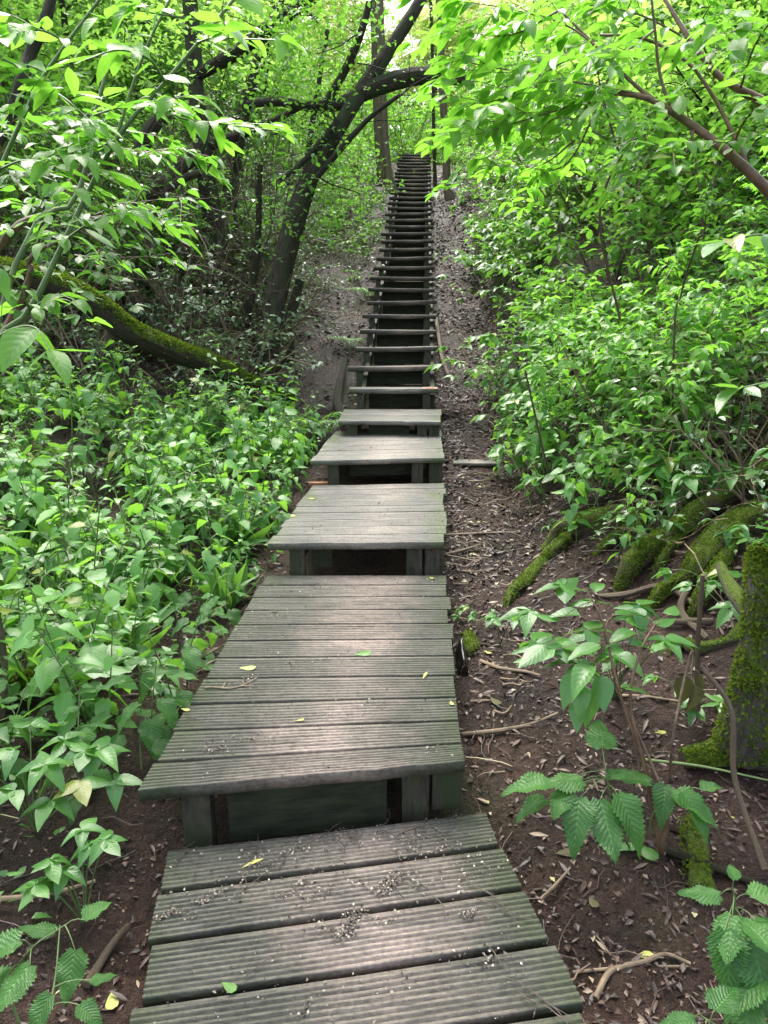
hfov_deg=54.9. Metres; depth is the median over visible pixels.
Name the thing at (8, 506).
nettle plant
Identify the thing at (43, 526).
grass tuft
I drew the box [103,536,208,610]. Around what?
herb plant
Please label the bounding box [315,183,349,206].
leafy shrub
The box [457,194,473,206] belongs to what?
herb plant
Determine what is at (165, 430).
herb plant
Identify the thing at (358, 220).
leafy shrub
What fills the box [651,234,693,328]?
nettle plant
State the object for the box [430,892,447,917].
dark twig
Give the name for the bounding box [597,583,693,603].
bare root
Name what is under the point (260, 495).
nettle plant
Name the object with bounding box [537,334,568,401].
nettle plant
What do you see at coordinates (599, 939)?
fallen stick
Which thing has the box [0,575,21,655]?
nettle plant
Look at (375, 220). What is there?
herb plant
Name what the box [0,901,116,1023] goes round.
nettle plant
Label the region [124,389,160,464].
nettle plant
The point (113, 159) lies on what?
bare thicket
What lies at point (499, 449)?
herb plant
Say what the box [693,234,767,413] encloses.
elder seedling
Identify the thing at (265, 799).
wooden platform
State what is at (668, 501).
nettle plant
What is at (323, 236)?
herb plant
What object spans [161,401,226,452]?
grass tuft
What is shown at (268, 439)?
grass tuft
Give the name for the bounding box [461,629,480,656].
mossy clump
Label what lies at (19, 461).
nettle plant
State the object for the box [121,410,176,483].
nettle plant
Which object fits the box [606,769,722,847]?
nettle plant
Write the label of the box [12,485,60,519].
herb plant
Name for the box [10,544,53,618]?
nettle plant
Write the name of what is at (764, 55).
leafy shrub
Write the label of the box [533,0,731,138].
young tree
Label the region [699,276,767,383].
bare thicket
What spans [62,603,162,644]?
herb plant
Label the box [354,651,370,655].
fallen leaf
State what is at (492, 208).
leafy shrub
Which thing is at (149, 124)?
broken limb
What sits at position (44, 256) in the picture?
leafy shrub
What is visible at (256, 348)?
creeping shrub
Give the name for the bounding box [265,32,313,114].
leafy shrub
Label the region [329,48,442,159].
leafy shrub
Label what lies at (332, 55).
woodland tree
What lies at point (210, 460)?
herb plant
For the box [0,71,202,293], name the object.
leafy shrub
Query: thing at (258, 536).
grass tuft
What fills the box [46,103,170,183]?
leafy shrub
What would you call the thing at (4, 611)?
nettle plant
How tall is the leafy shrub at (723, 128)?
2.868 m
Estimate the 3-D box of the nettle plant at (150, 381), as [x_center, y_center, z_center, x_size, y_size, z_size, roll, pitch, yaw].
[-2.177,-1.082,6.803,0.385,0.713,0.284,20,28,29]
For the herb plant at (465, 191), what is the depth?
18.01 m
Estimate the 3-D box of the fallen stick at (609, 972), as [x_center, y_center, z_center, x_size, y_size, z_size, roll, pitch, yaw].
[0.665,1.207,1.946,0.303,0.031,0.069,-5,15,-19]
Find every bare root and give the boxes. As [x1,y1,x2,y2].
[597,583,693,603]
[615,550,685,559]
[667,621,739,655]
[672,618,713,624]
[677,578,708,639]
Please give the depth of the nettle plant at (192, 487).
4.94 m
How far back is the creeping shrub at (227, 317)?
9.02 m
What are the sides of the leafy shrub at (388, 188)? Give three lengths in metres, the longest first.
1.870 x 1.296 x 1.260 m
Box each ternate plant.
[0,717,141,831]
[10,817,127,922]
[476,611,521,644]
[496,577,693,699]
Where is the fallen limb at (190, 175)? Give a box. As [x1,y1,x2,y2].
[124,147,201,206]
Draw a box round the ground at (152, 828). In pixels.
[0,132,767,1023]
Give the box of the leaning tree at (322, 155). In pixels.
[161,0,476,371]
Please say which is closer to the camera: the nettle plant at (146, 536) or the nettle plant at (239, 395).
the nettle plant at (146, 536)
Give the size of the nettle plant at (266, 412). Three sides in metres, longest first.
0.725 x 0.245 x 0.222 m
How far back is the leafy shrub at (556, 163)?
10.21 m
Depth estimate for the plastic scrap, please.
3.48 m
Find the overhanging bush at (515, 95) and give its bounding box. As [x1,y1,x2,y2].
[392,0,767,220]
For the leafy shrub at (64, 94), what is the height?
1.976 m
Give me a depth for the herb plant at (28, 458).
5.20 m
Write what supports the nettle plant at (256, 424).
on the ground at (152, 828)
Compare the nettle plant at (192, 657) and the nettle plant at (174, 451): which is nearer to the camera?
the nettle plant at (192, 657)
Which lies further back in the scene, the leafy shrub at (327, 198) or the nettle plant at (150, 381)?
the leafy shrub at (327, 198)
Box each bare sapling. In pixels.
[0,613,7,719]
[524,370,549,473]
[599,130,637,320]
[671,234,700,475]
[694,574,704,710]
[698,664,767,870]
[737,394,748,506]
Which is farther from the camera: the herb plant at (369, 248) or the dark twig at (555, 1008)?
the herb plant at (369, 248)
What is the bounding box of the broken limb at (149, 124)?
[133,114,165,152]
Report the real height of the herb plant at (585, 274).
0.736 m
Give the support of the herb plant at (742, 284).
on the ground at (152, 828)
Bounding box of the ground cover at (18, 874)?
[0,144,767,918]
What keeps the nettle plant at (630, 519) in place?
on the ground at (152, 828)
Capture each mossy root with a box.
[502,531,573,606]
[590,475,706,555]
[612,457,767,592]
[645,497,767,617]
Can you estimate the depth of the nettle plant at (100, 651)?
2.97 m
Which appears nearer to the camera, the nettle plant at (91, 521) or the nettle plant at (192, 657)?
the nettle plant at (192, 657)
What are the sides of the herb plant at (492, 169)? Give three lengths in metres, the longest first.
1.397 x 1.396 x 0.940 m
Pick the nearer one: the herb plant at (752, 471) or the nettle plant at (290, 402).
the herb plant at (752, 471)
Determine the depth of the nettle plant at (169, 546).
4.37 m
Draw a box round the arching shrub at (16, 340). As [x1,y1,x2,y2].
[0,0,306,386]
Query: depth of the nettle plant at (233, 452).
5.75 m
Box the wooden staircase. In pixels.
[348,154,437,408]
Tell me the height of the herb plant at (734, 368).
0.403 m
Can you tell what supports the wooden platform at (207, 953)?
on the ground at (152, 828)
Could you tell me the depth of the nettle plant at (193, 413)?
6.70 m
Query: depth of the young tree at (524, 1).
17.84 m
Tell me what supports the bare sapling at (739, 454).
on the ground at (152, 828)
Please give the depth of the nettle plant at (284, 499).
5.17 m
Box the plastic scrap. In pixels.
[455,637,468,675]
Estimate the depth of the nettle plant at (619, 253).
8.24 m
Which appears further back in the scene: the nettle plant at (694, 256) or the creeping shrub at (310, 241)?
the creeping shrub at (310, 241)
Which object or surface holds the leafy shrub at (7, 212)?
on the ground at (152, 828)
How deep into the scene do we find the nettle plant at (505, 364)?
7.07 m
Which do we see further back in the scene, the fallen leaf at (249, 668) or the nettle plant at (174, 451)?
the nettle plant at (174, 451)
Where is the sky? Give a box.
[302,0,554,155]
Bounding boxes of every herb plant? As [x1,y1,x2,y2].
[0,452,56,492]
[0,462,61,495]
[0,492,8,519]
[0,515,70,556]
[0,533,50,575]
[0,688,10,703]
[0,722,53,747]
[1,395,51,421]
[1,436,68,474]
[5,601,58,655]
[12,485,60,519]
[25,602,107,651]
[32,449,132,503]
[48,626,209,698]
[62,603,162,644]
[64,503,186,567]
[75,393,145,440]
[82,408,156,450]
[84,520,132,532]
[90,458,147,491]
[92,395,133,424]
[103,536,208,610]
[142,477,216,533]
[147,422,188,445]
[147,473,229,516]
[154,447,229,496]
[167,492,232,550]
[179,405,235,429]
[193,418,250,449]
[194,466,233,491]
[198,442,253,478]
[211,541,266,572]
[212,491,281,513]
[250,423,295,447]
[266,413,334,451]
[304,221,332,242]
[309,196,331,214]
[313,231,329,249]
[319,167,353,185]
[341,240,365,263]
[342,269,370,282]
[351,228,383,246]
[352,218,385,236]
[354,200,381,222]
[356,246,374,260]
[368,221,388,239]
[423,333,579,422]
[433,235,537,302]
[436,246,597,330]
[441,328,558,414]
[442,244,545,320]
[448,207,520,250]
[450,194,514,244]
[450,605,497,627]
[452,148,468,163]
[454,238,523,274]
[455,177,494,197]
[457,181,473,197]
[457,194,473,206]
[460,220,502,240]
[463,220,530,282]
[467,266,486,280]
[470,390,615,467]
[471,163,508,195]
[472,212,495,234]
[473,157,574,215]
[474,259,518,286]
[478,235,599,296]
[480,244,513,266]
[481,144,549,187]
[482,186,547,238]
[483,179,544,215]
[485,209,554,271]
[486,441,568,513]
[489,216,565,270]
[494,290,572,351]
[498,270,597,317]
[502,217,564,259]
[508,213,555,249]
[508,272,692,349]
[508,331,578,359]
[511,239,549,269]
[524,192,589,242]
[540,510,572,532]
[541,197,597,240]
[548,295,662,363]
[553,330,705,439]
[557,192,598,224]
[557,437,676,507]
[561,168,605,214]
[566,346,664,422]
[573,353,655,421]
[576,166,680,229]
[591,217,635,244]
[596,511,684,541]
[597,164,702,254]
[604,431,732,493]
[618,246,767,356]
[623,291,766,387]
[628,471,712,498]
[630,205,749,265]
[631,455,767,500]
[640,673,744,725]
[647,251,733,302]
[651,568,742,628]
[653,445,767,498]
[658,167,767,233]
[666,265,751,321]
[686,174,741,235]
[698,518,767,552]
[699,299,766,349]
[712,197,767,236]
[714,354,753,396]
[723,261,767,355]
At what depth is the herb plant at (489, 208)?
11.97 m
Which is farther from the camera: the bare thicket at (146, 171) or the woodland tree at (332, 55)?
the woodland tree at (332, 55)
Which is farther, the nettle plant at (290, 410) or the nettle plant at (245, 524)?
the nettle plant at (290, 410)
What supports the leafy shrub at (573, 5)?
on the ground at (152, 828)
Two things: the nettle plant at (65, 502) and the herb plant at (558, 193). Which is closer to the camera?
the nettle plant at (65, 502)
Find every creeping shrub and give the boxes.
[0,325,58,374]
[1,213,66,256]
[1,238,91,294]
[1,296,90,351]
[1,300,47,371]
[3,296,108,381]
[27,233,94,293]
[29,257,142,383]
[29,280,135,365]
[45,220,257,358]
[45,240,157,323]
[58,245,151,317]
[67,248,186,324]
[75,264,198,335]
[95,224,239,338]
[102,294,194,352]
[116,300,258,403]
[121,275,152,301]
[124,249,223,309]
[131,290,264,377]
[135,238,211,301]
[135,254,291,331]
[153,267,239,332]
[155,271,323,378]
[164,303,322,403]
[184,250,246,290]
[184,277,258,348]
[185,200,270,281]
[186,271,247,304]
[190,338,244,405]
[191,202,318,293]
[208,311,301,366]
[222,164,315,214]
[235,254,353,329]
[238,290,310,322]
[260,242,339,295]
[267,253,341,306]
[277,176,380,254]
[289,280,327,316]
[295,225,326,263]
[295,258,315,280]
[301,222,321,257]
[322,274,335,289]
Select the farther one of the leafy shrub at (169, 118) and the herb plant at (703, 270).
the leafy shrub at (169, 118)
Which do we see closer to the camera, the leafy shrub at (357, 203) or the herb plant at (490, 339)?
the herb plant at (490, 339)
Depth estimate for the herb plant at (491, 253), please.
11.31 m
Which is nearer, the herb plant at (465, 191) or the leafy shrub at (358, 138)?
the herb plant at (465, 191)
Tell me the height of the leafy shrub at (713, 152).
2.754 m
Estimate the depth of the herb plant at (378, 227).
14.62 m
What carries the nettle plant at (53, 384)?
on the ground at (152, 828)
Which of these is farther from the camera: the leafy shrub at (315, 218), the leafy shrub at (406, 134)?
the leafy shrub at (406, 134)
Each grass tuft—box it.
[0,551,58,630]
[4,498,105,558]
[4,501,36,538]
[30,543,111,614]
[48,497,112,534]
[51,389,100,419]
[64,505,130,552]
[68,568,186,636]
[79,602,172,655]
[124,447,195,508]
[134,394,181,428]
[134,424,209,472]
[151,543,202,584]
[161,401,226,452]
[173,405,215,437]
[181,551,268,610]
[200,501,279,550]
[230,397,290,438]
[251,422,298,453]
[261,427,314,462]
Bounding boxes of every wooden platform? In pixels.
[130,813,584,1023]
[138,575,464,848]
[267,483,446,575]
[310,430,443,484]
[338,409,440,435]
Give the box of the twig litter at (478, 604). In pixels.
[0,236,767,1023]
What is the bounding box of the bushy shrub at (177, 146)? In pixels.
[0,107,232,331]
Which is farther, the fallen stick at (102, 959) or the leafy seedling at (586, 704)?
the leafy seedling at (586, 704)
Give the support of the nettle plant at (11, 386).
on the ground at (152, 828)
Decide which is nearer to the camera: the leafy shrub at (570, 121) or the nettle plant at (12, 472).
the nettle plant at (12, 472)
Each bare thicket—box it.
[0,11,386,290]
[0,45,262,294]
[0,71,275,399]
[0,83,357,378]
[0,84,366,338]
[1,92,200,228]
[2,33,380,328]
[66,138,325,326]
[85,72,388,339]
[107,29,282,233]
[164,70,332,267]
[165,136,354,289]
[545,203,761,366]
[576,316,767,452]
[612,301,767,465]
[618,264,766,442]
[634,292,767,435]
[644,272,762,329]
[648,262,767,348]
[678,273,767,401]
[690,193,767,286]
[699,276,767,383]
[729,342,767,456]
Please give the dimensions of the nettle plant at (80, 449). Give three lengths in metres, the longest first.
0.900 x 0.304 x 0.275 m
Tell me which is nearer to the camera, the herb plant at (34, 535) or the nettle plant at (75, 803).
the nettle plant at (75, 803)
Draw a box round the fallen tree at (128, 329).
[0,255,297,402]
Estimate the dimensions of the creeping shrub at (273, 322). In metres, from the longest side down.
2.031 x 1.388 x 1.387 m
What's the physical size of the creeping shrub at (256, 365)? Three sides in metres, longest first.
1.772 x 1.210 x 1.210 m
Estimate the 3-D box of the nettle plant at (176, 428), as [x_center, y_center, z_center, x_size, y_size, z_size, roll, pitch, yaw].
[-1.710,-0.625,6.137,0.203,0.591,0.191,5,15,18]
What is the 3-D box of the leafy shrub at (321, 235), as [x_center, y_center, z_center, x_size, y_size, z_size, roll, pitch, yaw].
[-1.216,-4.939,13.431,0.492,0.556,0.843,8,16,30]
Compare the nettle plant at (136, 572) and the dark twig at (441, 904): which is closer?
the dark twig at (441, 904)
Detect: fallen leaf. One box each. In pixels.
[105,993,118,1009]
[222,982,236,992]
[240,666,255,669]
[242,858,263,867]
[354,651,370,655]
[490,697,500,704]
[556,847,579,856]
[589,895,598,907]
[620,842,634,850]
[640,951,653,957]
[641,846,658,859]
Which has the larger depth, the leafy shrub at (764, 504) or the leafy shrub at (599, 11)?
the leafy shrub at (599, 11)
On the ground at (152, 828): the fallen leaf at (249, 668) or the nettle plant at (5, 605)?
the nettle plant at (5, 605)
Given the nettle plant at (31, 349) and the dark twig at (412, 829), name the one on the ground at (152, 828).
the nettle plant at (31, 349)
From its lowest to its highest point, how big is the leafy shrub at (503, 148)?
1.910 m
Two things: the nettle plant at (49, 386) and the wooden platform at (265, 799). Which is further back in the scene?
the nettle plant at (49, 386)
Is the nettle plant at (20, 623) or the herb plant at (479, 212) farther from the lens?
the herb plant at (479, 212)
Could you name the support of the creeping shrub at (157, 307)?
on the ground at (152, 828)
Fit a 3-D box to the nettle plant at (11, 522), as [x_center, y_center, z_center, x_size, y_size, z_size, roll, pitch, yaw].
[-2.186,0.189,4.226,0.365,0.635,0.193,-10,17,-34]
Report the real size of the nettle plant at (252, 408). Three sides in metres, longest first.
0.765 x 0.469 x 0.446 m
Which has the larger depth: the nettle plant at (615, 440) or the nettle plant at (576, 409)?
the nettle plant at (576, 409)
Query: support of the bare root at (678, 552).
on the ground at (152, 828)
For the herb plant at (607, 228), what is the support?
on the ground at (152, 828)
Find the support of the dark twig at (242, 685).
on the wooden platform at (265, 799)
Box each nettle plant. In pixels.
[0,324,50,403]
[0,364,16,421]
[0,369,20,432]
[0,396,69,509]
[0,412,34,484]
[0,416,23,454]
[0,436,59,537]
[0,458,49,542]
[0,487,32,568]
[0,499,21,523]
[0,501,14,555]
[0,517,35,584]
[0,557,68,662]
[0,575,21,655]
[0,587,30,700]
[0,588,14,621]
[0,656,51,737]
[0,669,33,792]
[0,681,50,789]
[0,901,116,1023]
[1,366,20,415]
[1,429,66,521]
[1,562,65,668]
[1,615,39,704]
[2,532,63,623]
[3,562,132,744]
[3,607,23,657]
[6,467,25,493]
[8,533,33,575]
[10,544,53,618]
[11,366,61,449]
[11,371,30,417]
[12,321,49,395]
[12,363,45,415]
[14,358,37,402]
[16,411,42,452]
[18,355,61,409]
[25,360,78,425]
[26,525,102,644]
[28,535,82,618]
[29,361,59,406]
[31,529,139,716]
[33,605,52,659]
[34,623,101,720]
[35,452,95,574]
[39,683,118,826]
[43,491,82,583]
[46,474,88,541]
[50,370,67,396]
[52,374,93,480]
[56,408,98,477]
[56,486,125,590]
[57,497,132,632]
[58,367,84,409]
[63,366,84,419]
[69,567,123,664]
[72,345,136,443]
[72,657,199,768]
[78,485,109,563]
[79,323,120,396]
[79,396,121,454]
[80,604,137,735]
[82,361,108,402]
[82,520,128,609]
[86,357,123,424]
[86,441,175,588]
[98,340,129,404]
[99,517,175,611]
[102,405,148,486]
[104,415,136,459]
[104,478,136,532]
[105,342,128,387]
[107,374,127,415]
[107,542,129,602]
[110,341,140,419]
[111,515,165,611]
[112,432,146,514]
[113,589,160,676]
[116,408,160,512]
[117,568,156,638]
[118,654,188,762]
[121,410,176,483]
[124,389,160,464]
[127,353,161,417]
[128,484,170,554]
[129,392,158,447]
[129,468,180,612]
[133,376,150,419]
[136,380,162,449]
[138,622,195,724]
[144,467,183,520]
[144,521,183,580]
[145,388,183,454]
[147,428,183,503]
[149,390,176,438]
[149,412,177,457]
[157,441,209,549]
[159,380,184,440]
[160,571,232,686]
[161,382,222,480]
[161,438,178,465]
[162,588,199,651]
[167,534,226,617]
[168,380,186,416]
[168,411,212,491]
[171,400,188,441]
[174,381,205,453]
[174,462,202,523]
[174,488,235,593]
[174,509,205,573]
[176,369,196,415]
[182,597,229,660]
[185,392,211,434]
[189,353,229,435]
[193,372,231,455]
[194,505,243,574]
[195,368,228,429]
[195,432,269,533]
[196,428,241,535]
[197,332,240,407]
[198,368,246,452]
[208,565,250,635]
[216,561,244,612]
[217,386,256,477]
[217,484,255,559]
[220,381,276,474]
[226,375,252,417]
[229,376,252,422]
[231,420,258,507]
[232,367,272,422]
[232,544,256,585]
[242,414,256,458]
[242,423,271,480]
[243,390,283,452]
[243,493,273,542]
[244,418,287,526]
[247,460,288,534]
[251,362,290,415]
[255,384,283,446]
[258,390,305,478]
[258,464,291,526]
[266,366,298,431]
[266,526,284,564]
[267,452,293,505]
[276,404,311,460]
[276,424,309,482]
[279,421,299,471]
[281,418,308,470]
[281,442,306,505]
[284,368,302,415]
[286,362,307,415]
[298,420,319,462]
[299,390,325,446]
[299,396,320,427]
[457,175,469,200]
[476,349,499,399]
[490,364,511,440]
[491,396,524,478]
[492,284,507,327]
[498,330,544,418]
[498,332,539,449]
[498,361,533,430]
[500,719,645,864]
[511,360,556,476]
[513,407,549,498]
[514,248,543,329]
[519,357,594,474]
[520,304,548,390]
[521,362,559,474]
[523,361,556,476]
[529,359,574,453]
[534,314,588,390]
[536,365,556,428]
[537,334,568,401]
[540,290,569,361]
[544,399,600,544]
[554,342,587,432]
[569,382,616,505]
[573,378,636,473]
[583,284,610,365]
[602,201,631,281]
[604,446,661,565]
[605,370,650,491]
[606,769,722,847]
[627,221,652,307]
[634,272,663,345]
[634,390,731,517]
[642,171,669,259]
[644,235,665,291]
[645,308,708,461]
[646,327,705,470]
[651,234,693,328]
[658,984,739,1023]
[662,222,715,308]
[663,309,752,428]
[664,359,753,505]
[670,192,693,253]
[674,372,704,436]
[676,864,767,1023]
[681,276,701,337]
[683,220,713,326]
[684,274,712,349]
[693,248,762,345]
[702,295,765,405]
[710,327,767,450]
[724,259,766,357]
[729,293,767,384]
[741,206,767,328]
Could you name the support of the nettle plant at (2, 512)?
on the ground at (152, 828)
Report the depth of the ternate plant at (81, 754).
2.30 m
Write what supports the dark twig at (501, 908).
on the wooden platform at (207, 953)
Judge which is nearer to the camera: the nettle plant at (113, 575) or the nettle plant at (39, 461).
the nettle plant at (113, 575)
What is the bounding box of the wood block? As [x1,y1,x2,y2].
[308,481,327,486]
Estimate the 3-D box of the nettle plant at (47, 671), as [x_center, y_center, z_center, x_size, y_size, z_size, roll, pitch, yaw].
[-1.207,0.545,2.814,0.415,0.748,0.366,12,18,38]
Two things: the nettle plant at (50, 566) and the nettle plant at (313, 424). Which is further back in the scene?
the nettle plant at (313, 424)
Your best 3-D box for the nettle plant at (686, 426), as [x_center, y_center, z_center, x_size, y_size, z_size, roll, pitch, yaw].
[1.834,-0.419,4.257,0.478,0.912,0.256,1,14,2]
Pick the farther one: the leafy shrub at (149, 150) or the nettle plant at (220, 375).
the leafy shrub at (149, 150)
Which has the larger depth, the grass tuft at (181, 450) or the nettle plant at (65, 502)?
the grass tuft at (181, 450)
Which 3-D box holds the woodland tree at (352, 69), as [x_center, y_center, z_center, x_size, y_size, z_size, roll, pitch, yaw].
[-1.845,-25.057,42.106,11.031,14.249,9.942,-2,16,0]
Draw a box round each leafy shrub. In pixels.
[0,0,41,104]
[0,0,50,85]
[0,0,106,245]
[0,42,145,226]
[0,48,121,195]
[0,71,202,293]
[0,132,125,269]
[0,180,30,254]
[0,183,66,327]
[2,135,210,316]
[3,74,65,163]
[6,11,121,112]
[8,0,95,73]
[30,24,133,135]
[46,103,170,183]
[72,13,186,143]
[80,0,253,154]
[95,71,172,145]
[102,118,187,231]
[109,100,181,165]
[119,11,237,138]
[120,117,247,245]
[126,67,219,156]
[170,148,293,275]
[174,187,281,294]
[176,65,285,155]
[202,25,320,184]
[213,139,284,190]
[214,151,254,190]
[220,145,287,187]
[220,151,284,185]
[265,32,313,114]
[280,185,329,230]
[288,80,329,145]
[290,151,372,203]
[303,50,420,161]
[305,225,338,250]
[307,204,341,239]
[308,204,331,226]
[312,186,332,222]
[313,176,344,222]
[313,190,358,233]
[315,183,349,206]
[317,164,403,216]
[318,133,369,161]
[319,167,379,216]
[322,168,363,205]
[324,182,375,224]
[328,126,373,173]
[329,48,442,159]
[330,141,401,188]
[331,207,378,246]
[333,142,375,183]
[333,232,361,259]
[345,121,413,164]
[345,143,368,168]
[348,65,435,161]
[358,123,374,155]
[362,99,440,163]
[368,88,439,159]
[388,58,489,164]
[388,120,432,163]
[418,105,487,165]
[434,55,504,153]
[447,218,530,303]
[450,150,509,218]
[450,151,471,169]
[451,131,470,164]
[456,141,478,162]
[457,124,491,160]
[464,142,500,185]
[465,48,722,285]
[467,51,519,114]
[472,103,603,209]
[473,138,510,188]
[473,190,515,238]
[478,142,508,188]
[481,46,529,108]
[484,0,667,159]
[487,180,514,220]
[490,0,767,209]
[492,33,570,108]
[492,178,551,231]
[496,17,767,336]
[497,16,727,244]
[497,254,658,382]
[504,0,767,298]
[506,0,664,149]
[509,115,638,232]
[519,246,767,495]
[530,268,715,443]
[549,0,631,126]
[551,96,642,206]
[552,0,647,81]
[565,119,709,193]
[568,0,766,172]
[569,327,767,608]
[573,252,707,384]
[583,1,744,136]
[585,317,767,499]
[607,0,725,98]
[607,0,767,233]
[607,385,767,566]
[609,133,767,453]
[650,8,763,208]
[664,188,767,323]
[667,51,767,168]
[669,189,767,301]
[694,10,767,217]
[740,0,763,32]
[754,212,767,228]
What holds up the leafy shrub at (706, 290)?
on the ground at (152, 828)
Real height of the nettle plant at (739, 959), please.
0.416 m
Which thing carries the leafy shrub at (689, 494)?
on the ground at (152, 828)
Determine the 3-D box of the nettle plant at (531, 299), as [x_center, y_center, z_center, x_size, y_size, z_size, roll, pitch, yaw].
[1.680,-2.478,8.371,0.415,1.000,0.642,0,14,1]
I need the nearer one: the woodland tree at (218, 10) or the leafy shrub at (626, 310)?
the leafy shrub at (626, 310)
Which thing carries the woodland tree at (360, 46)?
on the ground at (152, 828)
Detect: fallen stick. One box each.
[1,879,95,901]
[82,923,129,987]
[195,658,217,672]
[201,643,225,658]
[333,358,346,417]
[360,181,384,187]
[434,317,449,374]
[441,412,492,435]
[444,544,480,555]
[446,531,519,535]
[457,570,485,571]
[462,712,558,736]
[467,557,487,558]
[468,476,493,481]
[470,699,491,702]
[479,659,540,676]
[494,705,511,713]
[500,677,516,679]
[502,682,520,685]
[539,867,570,901]
[572,965,690,973]
[592,930,610,955]
[593,952,690,1000]
[612,694,677,701]
[645,758,767,780]
[665,845,767,886]
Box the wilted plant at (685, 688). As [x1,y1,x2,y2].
[669,650,705,779]
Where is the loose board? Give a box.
[453,459,496,465]
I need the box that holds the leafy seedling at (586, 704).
[513,580,697,854]
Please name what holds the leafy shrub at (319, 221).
on the ground at (152, 828)
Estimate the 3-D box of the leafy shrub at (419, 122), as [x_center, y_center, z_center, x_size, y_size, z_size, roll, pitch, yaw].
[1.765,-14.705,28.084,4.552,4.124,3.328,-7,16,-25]
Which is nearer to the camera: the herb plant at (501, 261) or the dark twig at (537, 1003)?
the dark twig at (537, 1003)
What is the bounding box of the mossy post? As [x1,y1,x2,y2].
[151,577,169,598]
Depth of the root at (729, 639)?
3.27 m
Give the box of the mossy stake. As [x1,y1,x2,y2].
[676,813,716,899]
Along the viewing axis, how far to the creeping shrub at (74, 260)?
9.41 m
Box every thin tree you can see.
[233,150,247,293]
[240,164,262,344]
[282,279,303,360]
[283,183,316,310]
[303,29,329,168]
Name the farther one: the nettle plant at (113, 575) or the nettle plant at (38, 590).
the nettle plant at (113, 575)
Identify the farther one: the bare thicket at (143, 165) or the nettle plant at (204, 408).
the bare thicket at (143, 165)
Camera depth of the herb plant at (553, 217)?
10.91 m
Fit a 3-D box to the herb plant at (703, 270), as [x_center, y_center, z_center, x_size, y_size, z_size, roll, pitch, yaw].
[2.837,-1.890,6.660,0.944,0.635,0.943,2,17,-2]
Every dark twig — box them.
[174,841,194,867]
[186,848,198,882]
[205,677,256,688]
[205,906,246,925]
[234,864,276,897]
[245,946,281,977]
[300,836,334,847]
[325,830,345,852]
[350,875,377,880]
[398,827,424,835]
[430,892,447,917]
[465,877,511,914]
[475,897,530,922]
[490,947,515,973]
[505,977,571,1020]
[520,992,572,1023]
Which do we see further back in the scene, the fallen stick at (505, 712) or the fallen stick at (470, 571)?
the fallen stick at (470, 571)
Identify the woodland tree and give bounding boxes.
[68,0,282,164]
[268,0,455,200]
[269,2,338,113]
[270,0,561,193]
[285,0,348,123]
[293,0,431,157]
[293,11,368,145]
[306,1,366,139]
[314,0,412,160]
[326,0,472,186]
[366,0,457,164]
[374,0,437,191]
[388,0,485,164]
[389,0,499,165]
[410,0,515,152]
[473,0,560,73]
[473,0,581,48]
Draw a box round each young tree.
[0,0,162,159]
[0,0,227,227]
[0,16,68,155]
[5,0,164,141]
[58,0,253,141]
[87,0,262,169]
[154,0,300,127]
[178,0,352,181]
[200,2,335,154]
[266,31,333,120]
[484,0,601,92]
[496,0,629,158]
[505,0,601,73]
[511,0,767,278]
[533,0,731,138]
[601,0,766,154]
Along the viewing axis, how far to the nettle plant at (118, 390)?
7.01 m
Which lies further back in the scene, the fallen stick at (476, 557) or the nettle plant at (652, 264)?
the nettle plant at (652, 264)
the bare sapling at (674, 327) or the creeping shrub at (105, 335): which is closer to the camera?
the bare sapling at (674, 327)
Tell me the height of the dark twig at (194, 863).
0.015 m
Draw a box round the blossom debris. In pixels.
[151,436,553,1023]
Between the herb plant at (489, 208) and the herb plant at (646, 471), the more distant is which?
the herb plant at (489, 208)
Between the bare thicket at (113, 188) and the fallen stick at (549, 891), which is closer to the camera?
the fallen stick at (549, 891)
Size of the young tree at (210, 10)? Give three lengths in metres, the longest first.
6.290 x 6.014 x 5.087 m
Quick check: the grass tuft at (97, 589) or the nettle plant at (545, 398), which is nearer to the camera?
the grass tuft at (97, 589)
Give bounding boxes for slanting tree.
[0,0,56,147]
[222,0,283,248]
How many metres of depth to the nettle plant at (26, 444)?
6.01 m
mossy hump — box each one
[7,664,59,705]
[538,504,647,549]
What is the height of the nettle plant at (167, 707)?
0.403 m
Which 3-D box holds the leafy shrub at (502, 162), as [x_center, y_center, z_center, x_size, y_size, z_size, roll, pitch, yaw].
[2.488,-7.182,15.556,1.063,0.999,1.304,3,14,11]
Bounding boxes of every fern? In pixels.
[280,411,347,439]
[325,336,375,348]
[343,287,373,299]
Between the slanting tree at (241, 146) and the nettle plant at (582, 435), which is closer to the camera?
the nettle plant at (582, 435)
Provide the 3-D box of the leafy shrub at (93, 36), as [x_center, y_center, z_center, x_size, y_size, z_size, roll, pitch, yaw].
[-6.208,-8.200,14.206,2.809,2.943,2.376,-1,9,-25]
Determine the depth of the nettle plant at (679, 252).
6.94 m
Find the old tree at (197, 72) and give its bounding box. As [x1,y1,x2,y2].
[54,0,380,322]
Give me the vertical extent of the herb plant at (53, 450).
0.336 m
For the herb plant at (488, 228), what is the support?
on the ground at (152, 828)
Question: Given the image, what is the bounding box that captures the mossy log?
[678,739,767,770]
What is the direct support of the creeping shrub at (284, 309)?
on the ground at (152, 828)
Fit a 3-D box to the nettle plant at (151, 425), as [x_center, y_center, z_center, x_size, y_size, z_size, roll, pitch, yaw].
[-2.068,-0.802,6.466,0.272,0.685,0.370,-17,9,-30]

